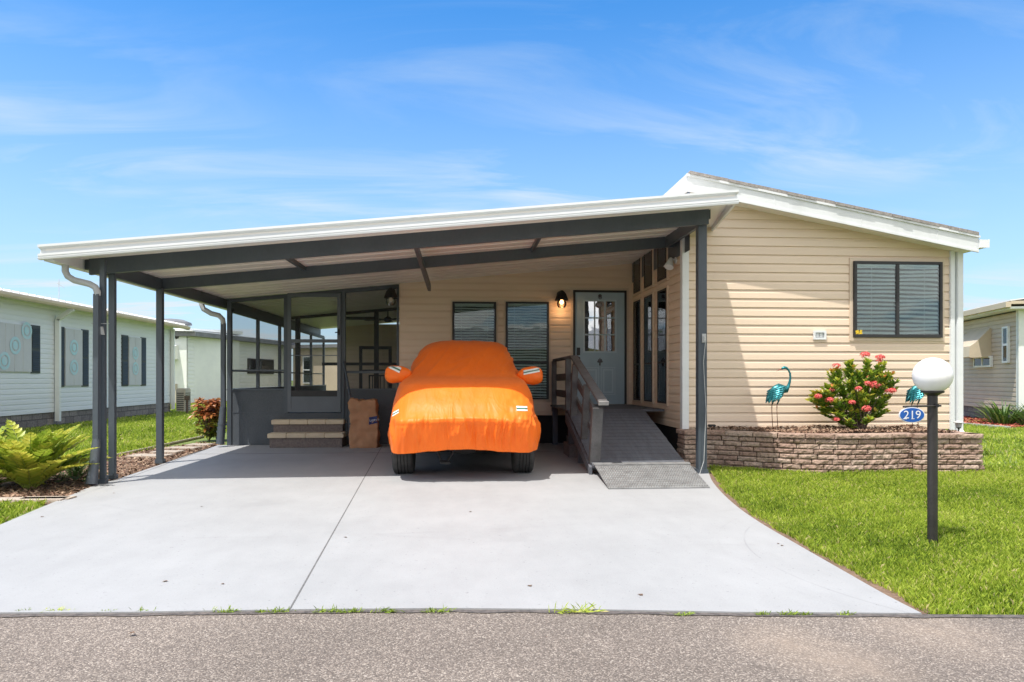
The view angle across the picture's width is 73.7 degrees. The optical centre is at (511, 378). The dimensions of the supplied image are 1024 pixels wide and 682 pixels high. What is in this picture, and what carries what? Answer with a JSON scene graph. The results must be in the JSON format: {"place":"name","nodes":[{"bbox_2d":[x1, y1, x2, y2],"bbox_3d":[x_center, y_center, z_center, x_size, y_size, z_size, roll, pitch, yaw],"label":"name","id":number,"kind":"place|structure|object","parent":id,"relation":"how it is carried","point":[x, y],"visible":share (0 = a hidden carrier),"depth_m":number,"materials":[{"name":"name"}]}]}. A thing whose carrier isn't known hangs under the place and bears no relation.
{"place":"outdoors","nodes":[
{"label":"outdoors","id":0,"kind":"place"},
{"bbox_2d":[1,401,226,462],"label":"lawn grass","id":1,"kind":"structure","parent":0,"point":[133,441],"depth_m":15.72,"materials":[{"name":"green plant"}]},
{"bbox_2d":[164,319,294,402],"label":"white house","id":2,"kind":"structure","parent":0,"point":[198,362],"depth_m":35.41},
{"bbox_2d":[247,358,273,373],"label":"window","id":3,"kind":"structure","parent":2,"relation":"in","point":[265,364],"depth_m":40.35,"materials":[{"name":"glass"}]},
{"bbox_2d":[291,344,336,389],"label":"beige house","id":4,"kind":"structure","parent":0,"point":[330,375],"depth_m":42.28,"materials":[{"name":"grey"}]},
{"bbox_2d":[303,356,312,383],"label":"window","id":5,"kind":"structure","parent":4,"relation":"in","point":[306,359],"depth_m":42.55,"materials":[{"name":"white metal"}]},
{"bbox_2d":[0,443,921,614],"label":"driveway","id":6,"kind":"structure","parent":0,"point":[264,527],"depth_m":4.94,"materials":[{"name":"grey paint"}]},
{"bbox_2d":[267,419,347,447],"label":"porch steps","id":7,"kind":"structure","parent":6,"relation":"on","point":[298,433],"depth_m":11.95,"materials":[{"name":"brown stone"}]},
{"bbox_2d":[343,361,350,446],"bbox_3d":[-2.953,0.436,12.207,0.040,1.528,0.543,0,0,-26],"label":"handrail","id":8,"kind":"object","parent":6,"relation":"on","point":[345,382],"visible":0.82,"depth_m":12.30,"materials":[{"name":"grey metal"}]},
{"bbox_2d":[348,397,380,447],"bbox_3d":[-2.587,0.761,12.001,0.544,0.879,0.366,0,0,-4],"label":"paper bag","id":9,"kind":"object","parent":6,"relation":"on","point":[364,425],"visible":1,"depth_m":11.86,"materials":[{"name":"brown paper"}]},
{"bbox_2d":[37,190,738,484],"bbox_3d":[-1.548,-0.540,14.301,8.242,3.484,13.252,0,0,-4],"label":"carport","id":10,"kind":"object","parent":6,"relation":"on","point":[217,269],"visible":0.79,"depth_m":8.51,"materials":[{"name":"white metal"}]},
{"bbox_2d":[365,311,396,322],"bbox_3d":[-3.132,-1.561,17.261,1.219,0.292,1.165,0,0,-4],"label":"ceiling fan","id":11,"kind":"object","parent":10,"relation":"hanging from","point":[387,319],"visible":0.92,"depth_m":17.15,"materials":[{"name":"black paint"}]},
{"bbox_2d":[385,340,542,473],"bbox_3d":[-0.699,0.293,10.045,2.189,1.824,4.608,0,0,-4],"label":"covered car","id":12,"kind":"object","parent":6,"relation":"on","point":[455,396],"visible":1,"depth_m":8.11,"materials":[{"name":"orange fabric"}]},
{"bbox_2d":[550,404,709,488],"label":"wheelchair ramp","id":13,"kind":"structure","parent":6,"relation":"on","point":[638,450],"depth_m":9.03,"materials":[{"name":"grey paint"}]},
{"bbox_2d":[552,355,608,470],"bbox_3d":[0.940,0.399,10.502,0.178,1.527,4.380,0,0,-4],"label":"ramp railing","id":14,"kind":"object","parent":13,"relation":"attached to","point":[573,383],"visible":0.86,"depth_m":9.36,"materials":[{"name":"grey wood"}]},
{"bbox_2d":[0,611,1023,681],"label":"road","id":15,"kind":"structure","parent":0,"point":[446,646],"depth_m":3.07,"materials":[{"name":"grey asphalt"}]},
{"bbox_2d":[421,605,455,612],"bbox_3d":[-0.381,1.189,3.535,0.200,0.038,0.062,0,0,-4],"label":"weed tuft","id":16,"kind":"object","parent":15,"relation":"on","point":[433,610],"visible":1,"depth_m":3.54,"materials":[{"name":"green plant"}]},
{"bbox_2d":[0,609,1023,617],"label":"road edge","id":17,"kind":"object","parent":15,"relation":"on","point":[552,611],"visible":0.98,"depth_m":3.50,"materials":[{"name":"grey concrete"}]},
{"bbox_2d":[205,605,238,612],"bbox_3d":[-1.490,1.189,3.534,0.214,0.038,0.048,0,0,-4],"label":"weed tuft","id":18,"kind":"object","parent":17,"relation":"on","point":[229,609],"visible":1,"depth_m":3.54,"materials":[{"name":"green plant"}]},
{"bbox_2d":[266,606,295,612],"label":"weed tuft","id":19,"kind":"object","parent":17,"relation":"on","point":[279,610],"visible":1,"depth_m":3.54,"materials":[{"name":"green plant"}]},
{"bbox_2d":[313,604,339,613],"bbox_3d":[-0.962,1.187,3.543,0.156,0.042,0.048,0,0,-12],"label":"weed tuft","id":20,"kind":"object","parent":17,"relation":"on","point":[324,610],"visible":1,"depth_m":3.54,"materials":[{"name":"green plant"}]},
{"bbox_2d":[340,607,364,612],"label":"weed tuft","id":21,"kind":"object","parent":17,"relation":"on","point":[354,609],"visible":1,"depth_m":3.54,"materials":[{"name":"green plant"}]},
{"bbox_2d":[371,606,403,612],"bbox_3d":[-0.642,1.188,3.538,0.182,0.039,0.058,0,0,7],"label":"weed tuft","id":22,"kind":"object","parent":17,"relation":"on","point":[387,610],"visible":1,"depth_m":3.53,"materials":[{"name":"green plant"}]},
{"bbox_2d":[549,601,609,613],"bbox_3d":[0.346,1.174,3.537,0.310,0.068,0.096,0,0,-9],"label":"weed tuft","id":23,"kind":"object","parent":17,"relation":"on","point":[572,610],"visible":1,"depth_m":3.53,"materials":[{"name":"green plant"}]},
{"bbox_2d":[668,611,693,615],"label":"weed tuft","id":24,"kind":"object","parent":17,"relation":"on","point":[687,613],"visible":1,"depth_m":3.50,"materials":[{"name":"green plant"}]},
{"bbox_2d":[756,611,770,614],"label":"weed tuft","id":25,"kind":"object","parent":17,"relation":"on","point":[757,613],"visible":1,"depth_m":3.50,"materials":[{"name":"green plant"}]},
{"bbox_2d":[776,609,801,614],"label":"weed tuft","id":26,"kind":"object","parent":17,"relation":"on","point":[796,612],"visible":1,"depth_m":3.50,"materials":[{"name":"green plant"}]},
{"bbox_2d":[836,610,855,614],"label":"weed tuft","id":27,"kind":"object","parent":17,"relation":"on","point":[844,613],"visible":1,"depth_m":3.50,"materials":[{"name":"green plant"}]},
{"bbox_2d":[0,0,1023,379],"label":"sky","id":28,"kind":"structure","parent":0,"point":[119,118],"materials":[{"name":"blue"}]},
{"bbox_2d":[1,380,1023,614],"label":"ground","id":29,"kind":"structure","parent":0,"point":[212,439],"depth_m":12.59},
{"bbox_2d":[0,498,46,523],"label":"grass","id":30,"kind":"structure","parent":29,"relation":"on","point":[9,511],"depth_m":6.32,"materials":[{"name":"green plant"}]},
{"bbox_2d":[0,283,190,430],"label":"neighbour house","id":31,"kind":"structure","parent":29,"relation":"on","point":[46,360],"depth_m":18.06,"materials":[{"name":"grey"}]},
{"bbox_2d":[0,442,224,504],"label":"garden bed","id":32,"kind":"object","parent":29,"relation":"on","point":[66,482],"visible":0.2,"depth_m":8.03,"materials":[{"name":"brown wood"}]},
{"bbox_2d":[0,424,45,484],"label":"cycad","id":33,"kind":"object","parent":32,"relation":"on","point":[1,433],"visible":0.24,"depth_m":7.77,"materials":[{"name":"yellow plant"}]},
{"bbox_2d":[0,496,69,502],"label":"paving stone","id":34,"kind":"object","parent":32,"relation":"on","point":[53,499],"visible":0.49,"depth_m":6.72,"materials":[{"name":"stone"}]},
{"bbox_2d":[20,496,76,499],"bbox_3d":[-4.652,1.209,6.847,0.500,0.042,0.160,0,0,-4],"label":"paving stone","id":35,"kind":"object","parent":32,"relation":"on","point":[67,498],"visible":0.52,"depth_m":6.83,"materials":[{"name":"concrete"}]},
{"bbox_2d":[0,419,112,488],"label":"cycad","id":36,"kind":"object","parent":32,"relation":"on","point":[32,459],"visible":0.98,"depth_m":7.42,"materials":[{"name":"green plant"}]},
{"bbox_2d":[47,457,107,481],"bbox_3d":[-5.311,1.109,8.284,0.847,0.412,0.886,0,0,-4],"label":"fern","id":37,"kind":"object","parent":32,"relation":"on","point":[75,473],"visible":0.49,"depth_m":8.23,"materials":[{"name":"green plant"}]},
{"bbox_2d":[125,454,173,457],"bbox_3d":[-5.650,1.209,10.670,0.620,0.042,0.340,0,0,4],"label":"paving stone","id":38,"kind":"object","parent":32,"relation":"on","point":[144,455],"visible":0.63,"depth_m":10.57,"materials":[{"name":"stone"}]},
{"bbox_2d":[151,450,183,453],"bbox_3d":[-5.663,1.209,11.232,0.450,0.042,0.320,0,0,2],"label":"paving stone","id":39,"kind":"object","parent":32,"relation":"on","point":[171,451],"visible":0.6,"depth_m":11.15,"materials":[{"name":"stone"}]},
{"bbox_2d":[164,446,201,449],"bbox_3d":[-5.711,1.209,11.856,0.550,0.042,0.300,0,0,4],"label":"paving stone","id":40,"kind":"object","parent":32,"relation":"on","point":[184,447],"visible":0.73,"depth_m":11.80,"materials":[{"name":"concrete"}]},
{"bbox_2d":[184,443,213,446],"bbox_3d":[-5.685,1.209,12.431,0.420,0.042,0.300,0,0,4],"label":"paving stone","id":41,"kind":"object","parent":32,"relation":"on","point":[203,444],"visible":0.73,"depth_m":12.34,"materials":[{"name":"concrete"}]},
{"bbox_2d":[117,435,203,455],"bbox_3d":[-6.307,1.205,12.256,0.050,0.050,4.786,0,0,-4],"label":"bed border","id":42,"kind":"object","parent":29,"relation":"on","point":[179,441],"depth_m":12.69,"materials":[{"name":"concrete"}]},
{"bbox_2d":[176,388,190,411],"bbox_3d":[-12.133,0.790,25.230,0.332,0.880,0.562,0,0,-4],"label":"heat pump","id":43,"kind":"object","parent":29,"relation":"on","point":[181,393],"visible":0.89,"depth_m":24.97,"materials":[{"name":"grey metal"}]},
{"bbox_2d":[184,396,189,413],"bbox_3d":[-11.351,0.915,23.863,0.160,0.630,0.100,0,0,-4],"label":"yard post","id":44,"kind":"object","parent":29,"relation":"on","point":[186,398],"visible":0.85,"depth_m":23.82,"materials":[{"name":"black metal"}]},
{"bbox_2d":[188,397,226,440],"bbox_3d":[-5.967,0.791,13.413,0.665,0.866,0.696,0,0,16],"label":"croton shrub","id":45,"kind":"object","parent":29,"relation":"on","point":[208,412],"visible":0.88,"depth_m":13.32,"materials":[{"name":"orange plant"}]},
{"bbox_2d":[226,284,398,444],"bbox_3d":[-3.894,-0.281,16.492,3.088,2.963,8.352,0,0,-4],"label":"screened porch","id":46,"kind":"object","parent":29,"relation":"on","point":[364,352],"visible":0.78,"depth_m":12.45,"materials":[{"name":"grey paint"}]},
{"bbox_2d":[287,293,340,411],"bbox_3d":[-3.588,-0.475,12.372,0.948,2.149,0.089,0,0,-4],"label":"screen door","id":47,"kind":"structure","parent":46,"relation":"in","point":[297,400],"depth_m":12.39,"materials":[{"name":"metal"}]},
{"bbox_2d":[359,346,391,388],"bbox_3d":[-3.957,-0.152,19.796,0.934,1.585,0.050,0,0,-4],"label":"inner doorway","id":48,"kind":"structure","parent":46,"relation":"in","point":[360,347],"depth_m":19.75,"materials":[{"name":"black paint"}]},
{"bbox_2d":[369,375,391,387],"bbox_3d":[-2.937,0.277,15.447,0.601,0.727,0.030,0,0,-4],"label":"porch railing","id":49,"kind":"object","parent":46,"relation":"on","point":[376,381],"visible":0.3,"depth_m":15.43,"materials":[{"name":"black metal"}]},
{"bbox_2d":[384,288,397,305],"bbox_3d":[-2.200,-1.494,12.408,0.255,0.338,0.296,0,0,-4],"label":"wall lantern","id":50,"kind":"object","parent":46,"relation":"hanging from","point":[390,294],"depth_m":12.34,"materials":[{"name":"black paint"}]},
{"bbox_2d":[399,171,989,451],"bbox_3d":[2.094,-0.845,15.424,8.709,4.091,11.922,0,0,-4],"label":"mobile home","id":51,"kind":"object","parent":29,"relation":"on","point":[807,290],"visible":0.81,"depth_m":10.01,"materials":[{"name":"beige plastic"}]},
{"bbox_2d":[451,300,497,342],"bbox_3d":[-0.695,-0.519,12.597,0.874,1.867,0.070,0,0,-4],"label":"window","id":52,"kind":"structure","parent":51,"relation":"in","point":[476,320],"depth_m":12.60,"materials":[{"name":"grey glass"}]},
{"bbox_2d":[504,300,550,400],"bbox_3d":[0.283,-0.522,12.666,0.871,1.877,0.070,0,0,-4],"label":"window","id":53,"kind":"structure","parent":51,"relation":"in","point":[527,323],"depth_m":12.67,"materials":[{"name":"grey glass"}]},
{"bbox_2d":[555,290,568,307],"bbox_3d":[0.913,-1.469,12.583,0.255,0.338,0.296,0,0,-4],"label":"wall lantern","id":54,"kind":"object","parent":51,"relation":"attached to","point":[561,296],"depth_m":12.51,"materials":[{"name":"black paint"}]},
{"bbox_2d":[575,292,626,404],"bbox_3d":[1.642,-0.550,12.747,1.007,2.121,0.100,0,0,-4],"label":"door","id":55,"kind":"structure","parent":51,"relation":"in","point":[599,317],"depth_m":12.76,"materials":[{"name":"blue paint"}]},
{"bbox_2d":[633,297,642,402],"bbox_3d":[2.283,-0.514,12.409,0.044,1.882,0.544,0,0,-4],"label":"window","id":56,"kind":"structure","parent":51,"relation":"in","point":[637,303],"depth_m":12.36,"materials":[{"name":"black glass"}]},
{"bbox_2d":[633,257,642,295],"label":"window","id":57,"kind":"structure","parent":51,"relation":"in","point":[637,265],"depth_m":12.36,"materials":[{"name":"black glass"}]},
{"bbox_2d":[644,291,654,403],"bbox_3d":[2.336,-0.514,11.655,0.044,1.882,0.562,0,0,-4],"label":"window","id":58,"kind":"structure","parent":51,"relation":"in","point":[649,301],"depth_m":11.56,"materials":[{"name":"black glass"}]},
{"bbox_2d":[644,249,654,290],"bbox_3d":[2.336,-1.880,11.655,0.044,0.697,0.562,0,0,-4],"label":"window","id":59,"kind":"structure","parent":51,"relation":"in","point":[649,270],"depth_m":11.57,"materials":[{"name":"black glass"}]},
{"bbox_2d":[657,285,668,405],"bbox_3d":[2.394,-0.514,10.844,0.044,1.882,0.553,0,0,-4],"label":"window","id":60,"kind":"structure","parent":51,"relation":"in","point":[662,293],"depth_m":10.81,"materials":[{"name":"black glass"}]},
{"bbox_2d":[657,248,668,284],"bbox_3d":[2.394,-1.880,10.844,0.044,0.697,0.553,0,0,-4],"label":"window","id":61,"kind":"structure","parent":51,"relation":"in","point":[662,253],"depth_m":10.81,"materials":[{"name":"black glass"}]},
{"bbox_2d":[849,258,943,340],"bbox_3d":[5.653,-1.161,10.015,1.447,1.210,0.072,0,0,-4],"label":"window","id":62,"kind":"structure","parent":51,"relation":"in","point":[895,299],"depth_m":10.01,"materials":[{"name":"grey glass"}]},
{"bbox_2d":[709,473,929,613],"bbox_3d":[2.268,1.217,6.216,0.357,0.002,5.448,0,0,5],"label":"soil edge","id":63,"kind":"object","parent":29,"relation":"on","point":[893,595],"visible":0.27,"depth_m":4.47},
{"bbox_2d":[676,429,984,472],"bbox_3d":[4.269,0.983,9.346,3.767,0.524,1.221,0,0,-4],"label":"stone planter","id":64,"kind":"object","parent":29,"relation":"on","point":[822,452],"visible":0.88,"depth_m":8.93,"materials":[{"name":"brown stone"}]},
{"bbox_2d":[691,424,956,432],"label":"planter mulch","id":65,"kind":"object","parent":64,"relation":"on","point":[837,429],"visible":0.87,"depth_m":9.50,"materials":[{"name":"brown wood"}]},
{"bbox_2d":[765,366,790,429],"bbox_3d":[3.749,0.275,9.607,0.375,0.911,0.194,0,0,-4],"label":"crane statue","id":66,"kind":"object","parent":65,"relation":"on","point":[775,392],"visible":0.89,"depth_m":9.56,"materials":[{"name":"teal metal"}]},
{"bbox_2d":[905,385,924,428],"bbox_3d":[5.806,0.275,9.751,0.375,0.911,0.194,0,0,-4],"label":"crane statue","id":67,"kind":"object","parent":65,"relation":"on","point":[913,393],"visible":0.52,"depth_m":9.69,"materials":[{"name":"teal metal"}]},
{"bbox_2d":[805,352,900,431],"bbox_3d":[4.771,0.183,9.564,1.165,1.125,0.955,0,0,-41],"label":"ixora bush","id":68,"kind":"object","parent":64,"relation":"in","point":[855,402],"visible":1,"depth_m":9.45,"materials":[{"name":"green plant"}]},
{"bbox_2d":[953,421,963,430],"bbox_3d":[6.290,0.667,9.615,0.136,0.156,0.136,0,0,-4],"label":"solar light","id":69,"kind":"object","parent":64,"relation":"on","point":[958,424],"visible":0.88,"depth_m":9.59,"materials":[{"name":"white plastic"}]},
{"bbox_2d":[902,358,953,542],"bbox_3d":[3.034,0.537,5.024,0.389,1.386,0.264,0,0,-4],"label":"lamp post","id":70,"kind":"object","parent":29,"relation":"on","point":[932,378],"visible":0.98,"depth_m":5.00,"materials":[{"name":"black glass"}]},
{"bbox_2d":[899,407,924,422],"bbox_3d":[2.907,0.260,4.965,0.195,0.121,0.013,0,0,-4],"label":"number sign","id":71,"kind":"object","parent":70,"relation":"hanging from","point":[912,414],"visible":1,"depth_m":4.96,"materials":[{"name":"blue ceramic"}]},
{"bbox_2d":[946,416,1023,472],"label":"side lawn grass","id":72,"kind":"structure","parent":29,"relation":"on","point":[993,432],"depth_m":12.54,"materials":[{"name":"green plant"}]},
{"bbox_2d":[964,423,1010,428],"bbox_3d":[12.373,1.200,20.726,0.523,0.070,8.002,0,0,6],"label":"bed border","id":73,"kind":"object","parent":29,"relation":"on","point":[988,425],"visible":0.13,"depth_m":17.23,"materials":[{"name":"grey concrete"}]},
{"bbox_2d":[963,298,1023,421],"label":"neighbour house","id":74,"kind":"structure","parent":29,"relation":"on","point":[993,352],"depth_m":19.34,"materials":[{"name":"beige"}]},
{"bbox_2d":[973,356,992,367],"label":"window","id":75,"kind":"structure","parent":74,"relation":"in","point":[981,361],"depth_m":19.92,"materials":[{"name":"white metal"}]},
{"bbox_2d":[1002,326,1009,362],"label":"window","id":76,"kind":"structure","parent":74,"relation":"in","point":[1005,330],"depth_m":18.57,"materials":[{"name":"white metal"}]},
{"bbox_2d":[709,464,1023,614],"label":"lawn grass","id":77,"kind":"structure","parent":0,"point":[978,555],"depth_m":5.57,"materials":[{"name":"green plant"}]},
{"bbox_2d":[963,416,1023,427],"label":"red mulch","id":78,"kind":"object","parent":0,"point":[973,420],"visible":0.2,"depth_m":18.32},
{"bbox_2d":[964,400,1023,423],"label":"strap leaf plant","id":79,"kind":"object","parent":78,"relation":"on","point":[995,416],"visible":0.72,"depth_m":18.05,"materials":[{"name":"green plant"}]},
{"bbox_2d":[992,403,1023,425],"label":"strap leaf plant","id":80,"kind":"object","parent":78,"relation":"on","point":[1020,416],"visible":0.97,"depth_m":17.50,"materials":[{"name":"green plant"}]}
]}

